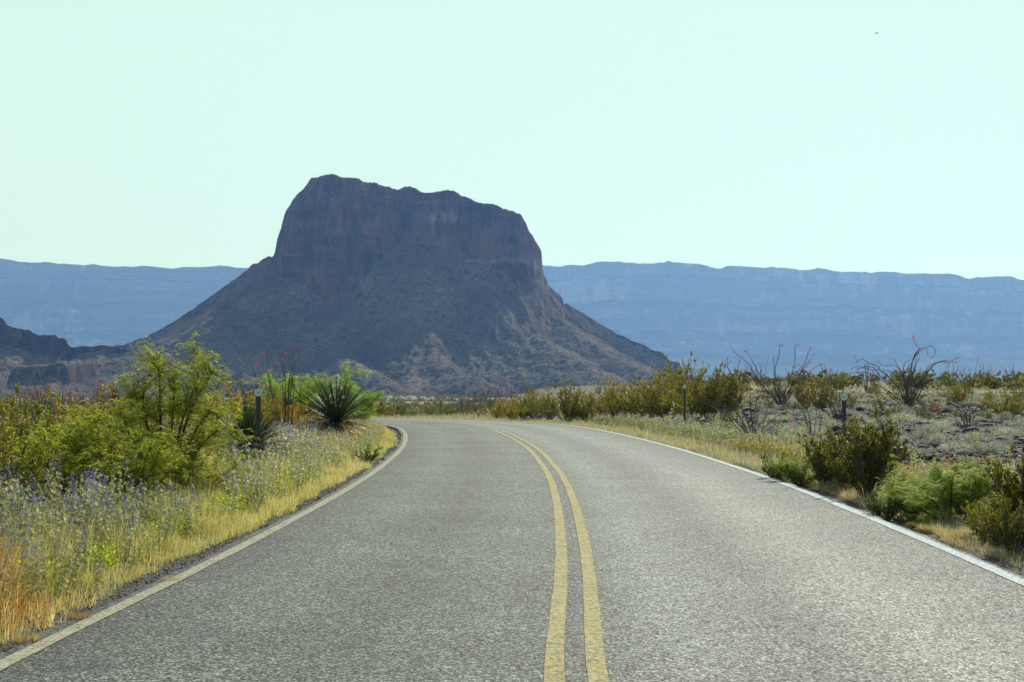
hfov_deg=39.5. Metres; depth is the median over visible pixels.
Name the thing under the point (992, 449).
grey cushion shrub
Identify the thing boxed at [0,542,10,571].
lupine
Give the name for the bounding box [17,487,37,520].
lupine
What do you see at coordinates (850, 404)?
creosote bush
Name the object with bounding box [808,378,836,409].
creosote bush
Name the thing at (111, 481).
lupine
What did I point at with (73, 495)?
lupine
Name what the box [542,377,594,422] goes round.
creosote bush
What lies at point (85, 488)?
lupine
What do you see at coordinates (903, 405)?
grey cushion shrub
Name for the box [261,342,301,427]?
ocotillo
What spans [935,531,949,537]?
grass tuft
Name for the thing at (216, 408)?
creosote bush
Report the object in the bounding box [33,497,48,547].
lupine
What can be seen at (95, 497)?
lupine
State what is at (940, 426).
grey cushion shrub
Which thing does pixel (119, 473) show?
lupine
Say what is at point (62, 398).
ocotillo
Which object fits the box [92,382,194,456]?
creosote bush
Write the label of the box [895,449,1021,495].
grass
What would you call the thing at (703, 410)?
creosote bush
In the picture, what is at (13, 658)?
road marking edge
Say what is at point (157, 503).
lupine
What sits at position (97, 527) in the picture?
lupine
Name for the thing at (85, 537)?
lupine
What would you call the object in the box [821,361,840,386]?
ocotillo
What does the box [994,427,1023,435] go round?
grey cushion shrub
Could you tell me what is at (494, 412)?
creosote bush
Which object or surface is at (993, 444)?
grey cushion shrub
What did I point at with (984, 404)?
creosote bush
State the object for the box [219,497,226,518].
lupine
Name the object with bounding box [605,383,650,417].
creosote bush
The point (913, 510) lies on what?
green shrub
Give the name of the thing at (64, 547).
lupine
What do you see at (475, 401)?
ocotillo
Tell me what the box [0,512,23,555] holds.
lupine
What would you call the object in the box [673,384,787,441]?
ocotillo
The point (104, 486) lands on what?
lupine
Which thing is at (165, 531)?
lupine
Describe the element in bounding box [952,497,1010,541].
creosote bush
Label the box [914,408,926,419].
creosote bush
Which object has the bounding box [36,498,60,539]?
lupine
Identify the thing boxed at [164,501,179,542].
lupine
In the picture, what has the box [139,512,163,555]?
lupine
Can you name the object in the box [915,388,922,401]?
creosote bush
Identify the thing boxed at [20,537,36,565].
lupine
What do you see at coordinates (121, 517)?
lupine
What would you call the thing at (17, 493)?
lupine
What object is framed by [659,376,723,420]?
creosote bush
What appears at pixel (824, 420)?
grey cushion shrub
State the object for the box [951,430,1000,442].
grey cushion shrub
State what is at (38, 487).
lupine
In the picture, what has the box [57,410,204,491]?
mesquite
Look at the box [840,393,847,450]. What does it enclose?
marker post
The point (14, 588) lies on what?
lupine
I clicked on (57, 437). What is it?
mesquite
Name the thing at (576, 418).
creosote bush
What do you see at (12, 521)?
lupine
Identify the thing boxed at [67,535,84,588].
lupine
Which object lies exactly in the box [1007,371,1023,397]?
ocotillo
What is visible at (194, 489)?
lupine
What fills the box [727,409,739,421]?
creosote bush
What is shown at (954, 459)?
rock
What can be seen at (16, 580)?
lupine
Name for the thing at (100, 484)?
lupine
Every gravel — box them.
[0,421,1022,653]
[713,389,1023,516]
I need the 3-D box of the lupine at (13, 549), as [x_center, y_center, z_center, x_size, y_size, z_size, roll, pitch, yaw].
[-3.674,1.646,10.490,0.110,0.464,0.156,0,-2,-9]
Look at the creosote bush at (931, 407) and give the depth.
55.13 m
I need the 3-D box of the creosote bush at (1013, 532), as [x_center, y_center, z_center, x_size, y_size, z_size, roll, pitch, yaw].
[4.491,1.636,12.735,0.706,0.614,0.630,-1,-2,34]
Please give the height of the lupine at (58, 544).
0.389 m
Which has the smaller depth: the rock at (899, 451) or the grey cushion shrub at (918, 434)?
the rock at (899, 451)
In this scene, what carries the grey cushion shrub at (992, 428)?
on the ground at (186, 562)
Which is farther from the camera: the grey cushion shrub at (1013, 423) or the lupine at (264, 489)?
the grey cushion shrub at (1013, 423)
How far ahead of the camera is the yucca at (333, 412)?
33.78 m
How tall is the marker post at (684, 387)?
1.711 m
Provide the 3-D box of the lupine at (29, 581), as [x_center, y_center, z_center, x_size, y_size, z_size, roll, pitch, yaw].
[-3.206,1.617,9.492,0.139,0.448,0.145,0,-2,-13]
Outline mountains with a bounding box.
[0,259,1023,381]
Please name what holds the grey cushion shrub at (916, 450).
on the ground at (186, 562)
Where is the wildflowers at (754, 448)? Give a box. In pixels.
[731,438,1003,518]
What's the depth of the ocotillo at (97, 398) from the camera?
56.19 m
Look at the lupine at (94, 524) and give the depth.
13.04 m
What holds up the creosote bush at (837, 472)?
on the ground at (186, 562)
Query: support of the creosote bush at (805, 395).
on the ground at (186, 562)
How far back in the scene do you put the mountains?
7716.44 m
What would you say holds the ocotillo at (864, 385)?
on the ground at (186, 562)
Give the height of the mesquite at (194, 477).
0.872 m
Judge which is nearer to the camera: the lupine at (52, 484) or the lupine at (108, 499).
the lupine at (108, 499)
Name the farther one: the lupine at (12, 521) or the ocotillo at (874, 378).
the ocotillo at (874, 378)
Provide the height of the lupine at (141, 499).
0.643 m
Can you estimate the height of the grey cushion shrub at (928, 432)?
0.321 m
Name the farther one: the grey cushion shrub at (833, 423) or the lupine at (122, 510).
the grey cushion shrub at (833, 423)
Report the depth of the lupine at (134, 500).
12.87 m
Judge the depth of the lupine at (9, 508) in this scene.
13.68 m
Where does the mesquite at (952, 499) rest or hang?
on the ground at (186, 562)
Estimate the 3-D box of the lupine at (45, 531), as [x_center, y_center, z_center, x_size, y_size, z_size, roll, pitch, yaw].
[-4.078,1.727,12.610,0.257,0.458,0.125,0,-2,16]
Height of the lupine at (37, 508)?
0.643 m
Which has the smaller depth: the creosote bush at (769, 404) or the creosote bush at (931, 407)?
the creosote bush at (931, 407)
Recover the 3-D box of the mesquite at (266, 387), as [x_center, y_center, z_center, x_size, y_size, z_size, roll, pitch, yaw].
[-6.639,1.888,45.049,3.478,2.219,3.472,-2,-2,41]
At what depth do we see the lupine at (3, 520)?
11.65 m
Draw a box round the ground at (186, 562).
[0,382,1023,652]
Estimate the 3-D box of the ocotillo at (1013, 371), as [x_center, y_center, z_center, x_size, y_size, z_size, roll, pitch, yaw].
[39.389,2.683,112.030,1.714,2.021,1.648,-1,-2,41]
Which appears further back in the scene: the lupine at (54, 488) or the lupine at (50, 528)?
the lupine at (54, 488)
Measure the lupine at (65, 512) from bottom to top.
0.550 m
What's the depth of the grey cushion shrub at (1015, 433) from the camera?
34.70 m
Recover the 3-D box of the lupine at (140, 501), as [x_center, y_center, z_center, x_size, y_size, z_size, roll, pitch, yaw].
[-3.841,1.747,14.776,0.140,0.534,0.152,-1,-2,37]
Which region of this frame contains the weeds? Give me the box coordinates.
[3,424,381,613]
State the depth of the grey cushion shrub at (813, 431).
37.01 m
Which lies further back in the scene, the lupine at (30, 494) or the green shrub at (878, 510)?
the green shrub at (878, 510)
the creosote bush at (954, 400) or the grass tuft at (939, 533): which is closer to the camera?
the grass tuft at (939, 533)
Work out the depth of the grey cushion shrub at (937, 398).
64.06 m
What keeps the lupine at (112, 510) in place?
on the ground at (186, 562)
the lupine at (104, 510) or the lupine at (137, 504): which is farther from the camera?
the lupine at (137, 504)
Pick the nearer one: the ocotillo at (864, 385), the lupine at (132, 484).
the lupine at (132, 484)
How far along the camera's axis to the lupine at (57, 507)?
13.88 m
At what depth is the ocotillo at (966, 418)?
37.96 m
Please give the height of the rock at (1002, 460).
0.327 m
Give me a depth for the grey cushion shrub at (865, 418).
42.74 m
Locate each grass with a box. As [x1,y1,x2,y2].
[0,380,1023,436]
[0,412,399,644]
[372,412,1023,557]
[749,459,1023,572]
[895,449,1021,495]
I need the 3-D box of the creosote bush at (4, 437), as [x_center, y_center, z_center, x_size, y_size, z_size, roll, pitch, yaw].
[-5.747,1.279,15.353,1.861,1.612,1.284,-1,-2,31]
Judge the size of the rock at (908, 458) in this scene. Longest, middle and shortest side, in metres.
0.278 x 0.250 x 0.211 m
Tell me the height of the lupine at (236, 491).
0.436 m
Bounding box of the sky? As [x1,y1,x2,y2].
[0,0,1023,279]
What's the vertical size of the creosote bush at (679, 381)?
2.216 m
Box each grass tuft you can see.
[10,630,44,644]
[63,609,93,619]
[159,575,180,580]
[892,515,903,521]
[906,521,918,527]
[915,522,937,532]
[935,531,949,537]
[952,531,974,540]
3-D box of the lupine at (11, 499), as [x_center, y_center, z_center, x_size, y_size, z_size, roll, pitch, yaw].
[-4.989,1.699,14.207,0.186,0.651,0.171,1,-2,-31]
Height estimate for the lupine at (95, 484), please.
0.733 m
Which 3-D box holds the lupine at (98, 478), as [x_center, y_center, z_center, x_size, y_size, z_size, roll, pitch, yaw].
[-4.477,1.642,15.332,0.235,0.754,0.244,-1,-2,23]
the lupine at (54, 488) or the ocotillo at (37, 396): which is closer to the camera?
the lupine at (54, 488)
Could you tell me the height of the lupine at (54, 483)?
0.840 m
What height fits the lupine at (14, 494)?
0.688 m
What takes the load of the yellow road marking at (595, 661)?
on the road
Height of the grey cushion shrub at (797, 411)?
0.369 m
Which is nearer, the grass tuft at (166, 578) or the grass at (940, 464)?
the grass tuft at (166, 578)
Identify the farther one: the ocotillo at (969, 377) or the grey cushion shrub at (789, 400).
the ocotillo at (969, 377)
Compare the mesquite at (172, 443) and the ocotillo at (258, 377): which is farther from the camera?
the ocotillo at (258, 377)
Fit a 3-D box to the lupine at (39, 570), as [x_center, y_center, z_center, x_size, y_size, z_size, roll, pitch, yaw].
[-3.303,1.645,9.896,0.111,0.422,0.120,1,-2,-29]
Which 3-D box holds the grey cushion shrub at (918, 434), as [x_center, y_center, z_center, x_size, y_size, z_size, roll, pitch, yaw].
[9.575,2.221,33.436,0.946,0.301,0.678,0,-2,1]
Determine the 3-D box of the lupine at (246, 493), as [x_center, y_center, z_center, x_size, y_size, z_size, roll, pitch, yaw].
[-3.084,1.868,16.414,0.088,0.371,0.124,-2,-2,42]
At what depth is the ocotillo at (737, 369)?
65.88 m
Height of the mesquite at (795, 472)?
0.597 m
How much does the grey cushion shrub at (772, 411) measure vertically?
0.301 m
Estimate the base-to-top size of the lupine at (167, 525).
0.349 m
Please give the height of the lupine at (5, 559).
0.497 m
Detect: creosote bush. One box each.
[0,380,95,509]
[0,393,53,447]
[0,398,63,509]
[9,388,130,449]
[41,383,167,457]
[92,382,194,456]
[173,396,255,444]
[206,383,265,429]
[232,385,287,418]
[254,394,302,424]
[261,400,314,432]
[276,399,319,426]
[482,398,515,417]
[494,394,530,420]
[504,396,536,418]
[511,389,558,419]
[531,402,548,419]
[538,389,562,419]
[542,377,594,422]
[559,391,595,420]
[568,397,601,421]
[580,388,622,419]
[584,377,636,421]
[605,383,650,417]
[618,371,672,420]
[633,368,692,421]
[651,350,708,410]
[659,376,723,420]
[663,365,717,406]
[686,360,743,420]
[693,362,749,419]
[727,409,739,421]
[758,388,769,400]
[764,398,773,408]
[789,376,817,408]
[796,427,851,486]
[797,397,809,410]
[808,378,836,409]
[822,441,853,490]
[824,409,913,499]
[847,396,860,407]
[863,408,878,418]
[872,400,885,414]
[873,386,881,394]
[882,406,901,414]
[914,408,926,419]
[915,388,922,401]
[920,408,937,419]
[928,400,939,412]
[933,383,974,401]
[947,396,959,403]
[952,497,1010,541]
[955,408,967,420]
[967,491,1023,555]
[977,399,991,410]
[979,404,993,419]
[982,388,1023,419]
[983,390,996,400]
[983,444,1023,528]
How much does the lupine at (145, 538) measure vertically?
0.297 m
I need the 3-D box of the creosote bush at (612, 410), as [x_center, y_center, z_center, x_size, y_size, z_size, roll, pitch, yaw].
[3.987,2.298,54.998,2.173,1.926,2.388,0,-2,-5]
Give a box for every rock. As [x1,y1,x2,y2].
[832,426,841,430]
[894,447,904,459]
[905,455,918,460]
[924,454,941,462]
[946,402,959,407]
[951,457,962,463]
[962,427,980,433]
[995,435,1013,442]
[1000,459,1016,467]
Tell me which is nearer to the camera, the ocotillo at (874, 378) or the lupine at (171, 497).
the lupine at (171, 497)
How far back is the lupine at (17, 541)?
11.12 m
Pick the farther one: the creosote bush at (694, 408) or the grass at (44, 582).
the creosote bush at (694, 408)
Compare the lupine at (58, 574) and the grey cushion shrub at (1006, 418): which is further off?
the grey cushion shrub at (1006, 418)
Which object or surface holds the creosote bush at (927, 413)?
on the ground at (186, 562)
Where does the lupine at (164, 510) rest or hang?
on the ground at (186, 562)
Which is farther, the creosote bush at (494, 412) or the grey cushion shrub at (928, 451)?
the creosote bush at (494, 412)
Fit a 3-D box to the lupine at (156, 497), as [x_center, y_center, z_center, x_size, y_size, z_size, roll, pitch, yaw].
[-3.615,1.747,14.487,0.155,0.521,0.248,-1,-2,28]
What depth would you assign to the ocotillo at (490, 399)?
91.96 m
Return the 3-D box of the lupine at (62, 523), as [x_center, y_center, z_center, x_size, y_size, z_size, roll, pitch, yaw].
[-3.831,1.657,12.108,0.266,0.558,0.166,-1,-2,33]
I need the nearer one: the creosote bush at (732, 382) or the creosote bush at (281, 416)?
the creosote bush at (281, 416)
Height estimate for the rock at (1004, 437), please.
0.352 m
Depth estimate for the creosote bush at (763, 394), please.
63.95 m
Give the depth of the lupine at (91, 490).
13.85 m
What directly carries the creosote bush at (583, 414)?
on the ground at (186, 562)
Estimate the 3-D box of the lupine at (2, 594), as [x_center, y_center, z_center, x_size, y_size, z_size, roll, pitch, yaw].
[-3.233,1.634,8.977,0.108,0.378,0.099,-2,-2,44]
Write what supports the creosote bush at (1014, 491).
on the ground at (186, 562)
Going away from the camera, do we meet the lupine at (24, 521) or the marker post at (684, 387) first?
the lupine at (24, 521)
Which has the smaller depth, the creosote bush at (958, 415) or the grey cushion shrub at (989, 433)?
the grey cushion shrub at (989, 433)
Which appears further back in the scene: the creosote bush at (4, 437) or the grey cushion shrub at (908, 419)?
the grey cushion shrub at (908, 419)
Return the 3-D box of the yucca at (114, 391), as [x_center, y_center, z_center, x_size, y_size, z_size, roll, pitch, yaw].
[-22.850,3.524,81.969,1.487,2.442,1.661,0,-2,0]
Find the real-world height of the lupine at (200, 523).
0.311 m
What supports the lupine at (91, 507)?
on the ground at (186, 562)
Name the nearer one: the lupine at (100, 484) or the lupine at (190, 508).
the lupine at (190, 508)
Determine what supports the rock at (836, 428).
on the ground at (186, 562)
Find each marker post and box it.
[254,388,262,464]
[682,385,686,428]
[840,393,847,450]
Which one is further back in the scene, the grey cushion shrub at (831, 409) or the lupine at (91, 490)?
the grey cushion shrub at (831, 409)
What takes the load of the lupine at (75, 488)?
on the ground at (186, 562)
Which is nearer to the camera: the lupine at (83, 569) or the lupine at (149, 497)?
the lupine at (83, 569)
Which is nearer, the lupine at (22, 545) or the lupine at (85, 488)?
the lupine at (22, 545)
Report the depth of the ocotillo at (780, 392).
61.92 m
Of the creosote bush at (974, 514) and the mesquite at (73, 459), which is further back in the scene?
the mesquite at (73, 459)
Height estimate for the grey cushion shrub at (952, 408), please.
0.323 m
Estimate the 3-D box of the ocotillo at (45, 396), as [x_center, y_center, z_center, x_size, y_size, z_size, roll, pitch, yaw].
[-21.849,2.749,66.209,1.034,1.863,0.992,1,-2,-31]
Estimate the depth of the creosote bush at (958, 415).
47.45 m
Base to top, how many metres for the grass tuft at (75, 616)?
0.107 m
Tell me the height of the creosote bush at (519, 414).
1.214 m
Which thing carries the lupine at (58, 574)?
on the ground at (186, 562)
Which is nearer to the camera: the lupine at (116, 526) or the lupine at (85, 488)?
the lupine at (116, 526)
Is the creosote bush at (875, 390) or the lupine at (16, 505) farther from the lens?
the creosote bush at (875, 390)
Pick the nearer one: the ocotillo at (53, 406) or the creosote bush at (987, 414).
the ocotillo at (53, 406)
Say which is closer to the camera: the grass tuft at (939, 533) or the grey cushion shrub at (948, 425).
the grass tuft at (939, 533)
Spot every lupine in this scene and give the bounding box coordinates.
[0,460,14,518]
[0,467,7,525]
[0,467,8,508]
[0,488,15,534]
[0,498,10,550]
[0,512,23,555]
[0,540,20,598]
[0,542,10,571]
[0,557,20,610]
[0,557,22,584]
[0,563,13,613]
[0,570,6,619]
[1,476,21,525]
[1,485,27,534]
[1,499,20,538]
[4,519,30,577]
[5,492,18,533]
[5,502,16,543]
[7,478,20,529]
[8,565,20,612]
[9,469,23,519]
[9,533,18,562]
[10,473,32,525]
[10,509,29,551]
[11,526,28,557]
[12,470,43,528]
[14,493,37,536]
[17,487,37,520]
[18,493,43,531]
[19,497,36,553]
[19,553,40,607]
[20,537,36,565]
[21,557,41,607]
[22,478,38,509]
[22,522,42,557]
[23,552,51,596]
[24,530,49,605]
[27,553,42,602]
[29,481,45,521]
[29,535,44,561]
[30,538,40,561]
[32,457,54,510]
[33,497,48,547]
[33,499,59,541]
[34,515,59,556]
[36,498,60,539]
[40,515,59,552]
[44,453,63,516]
[44,479,71,517]
[47,472,62,518]
[47,503,72,541]
[47,516,71,564]
[50,535,67,562]
[51,496,77,526]
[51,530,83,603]
[51,531,62,567]
[52,473,73,516]
[52,541,66,596]
[53,490,61,519]
[54,505,66,541]
[56,480,81,535]
[56,514,73,553]
[57,499,69,531]
[62,473,77,527]
[64,547,80,581]
[66,469,91,536]
[66,501,85,539]
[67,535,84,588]
[67,539,88,588]
[69,496,89,540]
[69,514,88,573]
[72,475,88,504]
[73,480,93,527]
[74,496,96,540]
[76,462,104,521]
[78,518,89,566]
[81,528,97,570]
[82,471,100,514]
[83,461,104,503]
[83,473,98,519]
[83,483,106,525]
[83,492,94,536]
[83,499,103,523]
[84,469,101,524]
[89,502,107,540]
[91,467,103,500]
[91,510,99,540]
[92,463,114,511]
[92,485,109,522]
[92,499,112,542]
[92,551,103,585]
[93,476,107,515]
[93,512,102,537]
[94,500,109,548]
[96,466,119,519]
[97,489,116,521]
[97,512,115,558]
[102,483,116,520]
[103,478,122,511]
[103,515,120,551]
[110,492,127,534]
[113,457,131,508]
[113,501,129,534]
[114,499,137,544]
[114,507,132,542]
[117,486,135,521]
[118,501,137,537]
[119,513,135,565]
[121,490,139,509]
[122,516,138,573]
[124,493,142,520]
[125,473,136,503]
[126,534,144,571]
[128,504,152,536]
[129,487,145,524]
[134,476,152,526]
[134,486,154,511]
[138,479,164,503]
[138,483,145,523]
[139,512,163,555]
[142,527,151,557]
[146,493,162,525]
[146,499,157,519]
[149,486,164,509]
[155,480,181,508]
[157,502,173,532]
[160,495,177,529]
[162,511,171,553]
[162,514,178,539]
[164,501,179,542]
[168,474,186,505]
[171,485,187,510]
[178,497,195,537]
[179,497,188,536]
[184,502,193,540]
[191,484,206,518]
[195,509,205,535]
[211,497,218,519]
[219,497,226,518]
[224,471,235,494]
[225,473,238,497]
[226,498,236,520]
[227,489,239,517]
[232,480,243,499]
[239,489,248,516]
[242,468,258,508]
[258,473,271,507]
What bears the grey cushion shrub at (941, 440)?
on the ground at (186, 562)
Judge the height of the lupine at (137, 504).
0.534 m
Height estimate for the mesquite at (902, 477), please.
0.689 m
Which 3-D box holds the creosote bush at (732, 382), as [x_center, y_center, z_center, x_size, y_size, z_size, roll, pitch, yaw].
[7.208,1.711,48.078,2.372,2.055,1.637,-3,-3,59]
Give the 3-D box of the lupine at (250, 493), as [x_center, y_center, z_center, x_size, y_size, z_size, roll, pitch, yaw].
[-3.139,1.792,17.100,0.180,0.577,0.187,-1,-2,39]
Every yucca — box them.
[103,385,125,415]
[204,390,294,465]
[295,369,383,437]
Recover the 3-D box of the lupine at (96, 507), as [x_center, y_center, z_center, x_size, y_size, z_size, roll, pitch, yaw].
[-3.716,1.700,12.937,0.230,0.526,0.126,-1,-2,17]
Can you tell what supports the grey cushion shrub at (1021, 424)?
on the ground at (186, 562)
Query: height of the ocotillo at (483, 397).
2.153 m
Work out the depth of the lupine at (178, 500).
14.75 m
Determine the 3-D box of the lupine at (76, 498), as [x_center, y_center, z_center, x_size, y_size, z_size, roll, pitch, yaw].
[-4.037,1.589,13.330,0.256,0.791,0.246,1,-2,-32]
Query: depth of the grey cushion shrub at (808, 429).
38.38 m
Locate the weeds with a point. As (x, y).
(103, 549)
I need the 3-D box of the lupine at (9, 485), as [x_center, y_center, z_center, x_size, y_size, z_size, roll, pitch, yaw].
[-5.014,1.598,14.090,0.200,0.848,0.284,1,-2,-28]
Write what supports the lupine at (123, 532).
on the ground at (186, 562)
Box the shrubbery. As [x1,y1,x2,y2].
[0,367,1023,417]
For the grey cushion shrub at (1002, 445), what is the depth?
28.91 m
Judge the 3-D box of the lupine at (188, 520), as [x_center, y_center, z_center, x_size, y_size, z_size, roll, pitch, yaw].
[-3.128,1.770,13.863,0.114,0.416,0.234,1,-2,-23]
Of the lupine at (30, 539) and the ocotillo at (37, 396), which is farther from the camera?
the ocotillo at (37, 396)
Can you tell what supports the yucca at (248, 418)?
on the ground at (186, 562)
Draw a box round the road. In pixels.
[0,418,1023,681]
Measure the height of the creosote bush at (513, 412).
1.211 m
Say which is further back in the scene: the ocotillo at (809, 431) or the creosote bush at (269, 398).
the creosote bush at (269, 398)
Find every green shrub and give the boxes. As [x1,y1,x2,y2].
[352,445,383,463]
[759,451,805,481]
[862,488,906,520]
[885,497,923,521]
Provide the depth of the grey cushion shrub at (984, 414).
52.47 m
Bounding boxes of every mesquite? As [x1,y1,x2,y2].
[0,415,131,506]
[2,415,129,489]
[12,400,179,494]
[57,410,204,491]
[64,424,196,502]
[101,326,257,494]
[162,446,258,496]
[254,367,352,411]
[257,359,370,418]
[316,380,385,420]
[764,453,816,485]
[874,455,1020,523]
[878,463,946,511]
[906,451,1008,503]
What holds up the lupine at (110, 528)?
on the ground at (186, 562)
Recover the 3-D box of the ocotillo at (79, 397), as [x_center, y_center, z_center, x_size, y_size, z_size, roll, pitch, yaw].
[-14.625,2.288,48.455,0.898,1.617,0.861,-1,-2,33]
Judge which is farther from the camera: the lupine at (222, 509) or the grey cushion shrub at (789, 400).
the grey cushion shrub at (789, 400)
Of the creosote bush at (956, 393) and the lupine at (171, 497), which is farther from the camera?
the creosote bush at (956, 393)
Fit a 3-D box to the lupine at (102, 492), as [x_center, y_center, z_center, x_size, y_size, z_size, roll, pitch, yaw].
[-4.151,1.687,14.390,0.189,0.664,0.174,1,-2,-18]
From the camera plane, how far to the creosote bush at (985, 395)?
62.84 m
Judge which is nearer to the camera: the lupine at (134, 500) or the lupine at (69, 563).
the lupine at (69, 563)
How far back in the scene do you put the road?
10.09 m
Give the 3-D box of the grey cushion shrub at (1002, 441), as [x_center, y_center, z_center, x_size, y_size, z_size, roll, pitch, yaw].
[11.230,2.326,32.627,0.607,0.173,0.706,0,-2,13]
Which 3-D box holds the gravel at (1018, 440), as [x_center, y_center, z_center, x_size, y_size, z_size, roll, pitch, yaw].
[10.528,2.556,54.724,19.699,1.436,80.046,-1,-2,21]
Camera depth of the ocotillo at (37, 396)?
54.44 m
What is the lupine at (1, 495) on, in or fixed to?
on the ground at (186, 562)
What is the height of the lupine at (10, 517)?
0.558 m
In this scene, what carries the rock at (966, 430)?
on the ground at (186, 562)
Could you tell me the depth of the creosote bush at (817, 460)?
20.79 m
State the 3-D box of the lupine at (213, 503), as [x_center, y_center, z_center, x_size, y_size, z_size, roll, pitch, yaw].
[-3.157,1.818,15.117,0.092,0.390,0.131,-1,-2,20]
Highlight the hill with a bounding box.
[0,317,192,387]
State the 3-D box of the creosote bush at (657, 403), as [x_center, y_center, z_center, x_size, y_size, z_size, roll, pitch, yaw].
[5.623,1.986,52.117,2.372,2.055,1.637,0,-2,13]
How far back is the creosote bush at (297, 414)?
36.02 m
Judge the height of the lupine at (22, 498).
0.843 m
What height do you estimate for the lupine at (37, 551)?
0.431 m
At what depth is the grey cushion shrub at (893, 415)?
45.46 m
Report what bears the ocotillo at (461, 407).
on the ground at (186, 562)
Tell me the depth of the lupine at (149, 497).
15.12 m
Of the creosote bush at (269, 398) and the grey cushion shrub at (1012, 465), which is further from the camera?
the creosote bush at (269, 398)
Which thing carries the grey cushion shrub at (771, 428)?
on the ground at (186, 562)
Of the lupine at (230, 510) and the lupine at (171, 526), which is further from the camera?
the lupine at (230, 510)
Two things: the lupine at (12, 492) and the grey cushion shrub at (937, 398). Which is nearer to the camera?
the lupine at (12, 492)
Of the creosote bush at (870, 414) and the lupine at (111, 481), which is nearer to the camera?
the lupine at (111, 481)
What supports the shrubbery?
on the ground at (186, 562)
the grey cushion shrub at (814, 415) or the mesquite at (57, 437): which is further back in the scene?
the grey cushion shrub at (814, 415)
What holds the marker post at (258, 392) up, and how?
on the ground at (186, 562)
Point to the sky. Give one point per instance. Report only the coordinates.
(791, 134)
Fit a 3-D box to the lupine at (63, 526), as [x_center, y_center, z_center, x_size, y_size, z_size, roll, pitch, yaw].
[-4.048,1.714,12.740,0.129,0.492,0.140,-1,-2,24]
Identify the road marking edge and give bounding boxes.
[0,418,407,670]
[413,418,1023,585]
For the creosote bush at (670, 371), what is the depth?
62.05 m
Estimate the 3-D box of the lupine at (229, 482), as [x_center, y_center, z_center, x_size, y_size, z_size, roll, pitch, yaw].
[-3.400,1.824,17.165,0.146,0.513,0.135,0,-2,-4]
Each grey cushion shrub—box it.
[751,403,769,409]
[756,413,794,422]
[757,423,775,431]
[761,408,779,413]
[766,421,802,430]
[779,408,806,416]
[780,398,796,404]
[786,427,826,432]
[799,418,834,426]
[800,410,828,419]
[800,428,825,435]
[822,420,841,427]
[824,406,846,413]
[847,415,883,423]
[882,412,905,421]
[883,412,929,423]
[892,403,914,411]
[892,446,928,455]
[900,430,936,439]
[907,424,952,439]
[907,428,943,437]
[910,448,933,454]
[911,423,944,430]
[913,436,942,444]
[923,433,954,444]
[927,421,960,430]
[929,397,944,399]
[929,424,959,430]
[933,416,971,425]
[934,441,974,449]
[940,405,955,409]
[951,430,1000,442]
[952,441,1009,452]
[963,432,998,439]
[967,445,1000,453]
[972,411,995,415]
[979,442,1014,450]
[980,426,1001,430]
[985,460,1020,480]
[991,411,1019,420]
[992,427,1018,436]
[992,439,1011,443]
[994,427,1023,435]
[1004,419,1023,425]
[1004,430,1023,436]
[1006,423,1023,429]
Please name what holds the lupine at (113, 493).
on the ground at (186, 562)
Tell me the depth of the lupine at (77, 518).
12.92 m
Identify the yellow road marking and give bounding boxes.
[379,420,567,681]
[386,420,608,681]
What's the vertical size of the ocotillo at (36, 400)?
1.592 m
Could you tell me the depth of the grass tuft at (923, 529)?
14.72 m
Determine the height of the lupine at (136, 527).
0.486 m
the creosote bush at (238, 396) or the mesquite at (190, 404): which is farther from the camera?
the creosote bush at (238, 396)
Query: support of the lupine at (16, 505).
on the ground at (186, 562)
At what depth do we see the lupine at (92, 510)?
13.49 m
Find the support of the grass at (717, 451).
on the ground at (186, 562)
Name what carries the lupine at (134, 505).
on the ground at (186, 562)
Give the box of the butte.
[0,174,709,397]
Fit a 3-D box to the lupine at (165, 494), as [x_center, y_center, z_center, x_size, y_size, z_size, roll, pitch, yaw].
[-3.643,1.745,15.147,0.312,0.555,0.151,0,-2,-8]
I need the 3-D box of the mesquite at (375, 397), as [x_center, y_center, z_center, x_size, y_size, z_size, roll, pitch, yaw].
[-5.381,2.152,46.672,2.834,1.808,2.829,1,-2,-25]
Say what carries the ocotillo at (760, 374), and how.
on the ground at (186, 562)
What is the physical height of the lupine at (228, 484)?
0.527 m
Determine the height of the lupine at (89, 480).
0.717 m
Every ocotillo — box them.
[20,384,52,410]
[25,376,61,413]
[32,383,55,415]
[38,393,61,419]
[40,378,76,420]
[65,387,93,419]
[82,387,115,417]
[96,380,115,407]
[96,389,116,414]
[252,361,266,389]
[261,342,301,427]
[422,397,436,415]
[448,390,472,413]
[468,385,485,412]
[471,382,495,407]
[480,380,500,411]
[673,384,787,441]
[726,357,745,388]
[730,344,822,404]
[737,367,756,386]
[749,356,768,385]
[786,371,821,438]
[809,371,861,419]
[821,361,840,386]
[847,335,960,408]
[855,355,879,391]
[865,365,885,386]
[896,363,919,386]
[933,387,992,428]
[943,365,966,386]
[956,359,979,391]
[974,358,994,385]
[1002,362,1023,384]
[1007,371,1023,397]
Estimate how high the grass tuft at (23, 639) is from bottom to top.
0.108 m
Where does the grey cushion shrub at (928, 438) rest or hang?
on the ground at (186, 562)
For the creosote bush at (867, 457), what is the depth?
18.90 m
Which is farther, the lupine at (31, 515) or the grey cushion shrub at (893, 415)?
the grey cushion shrub at (893, 415)

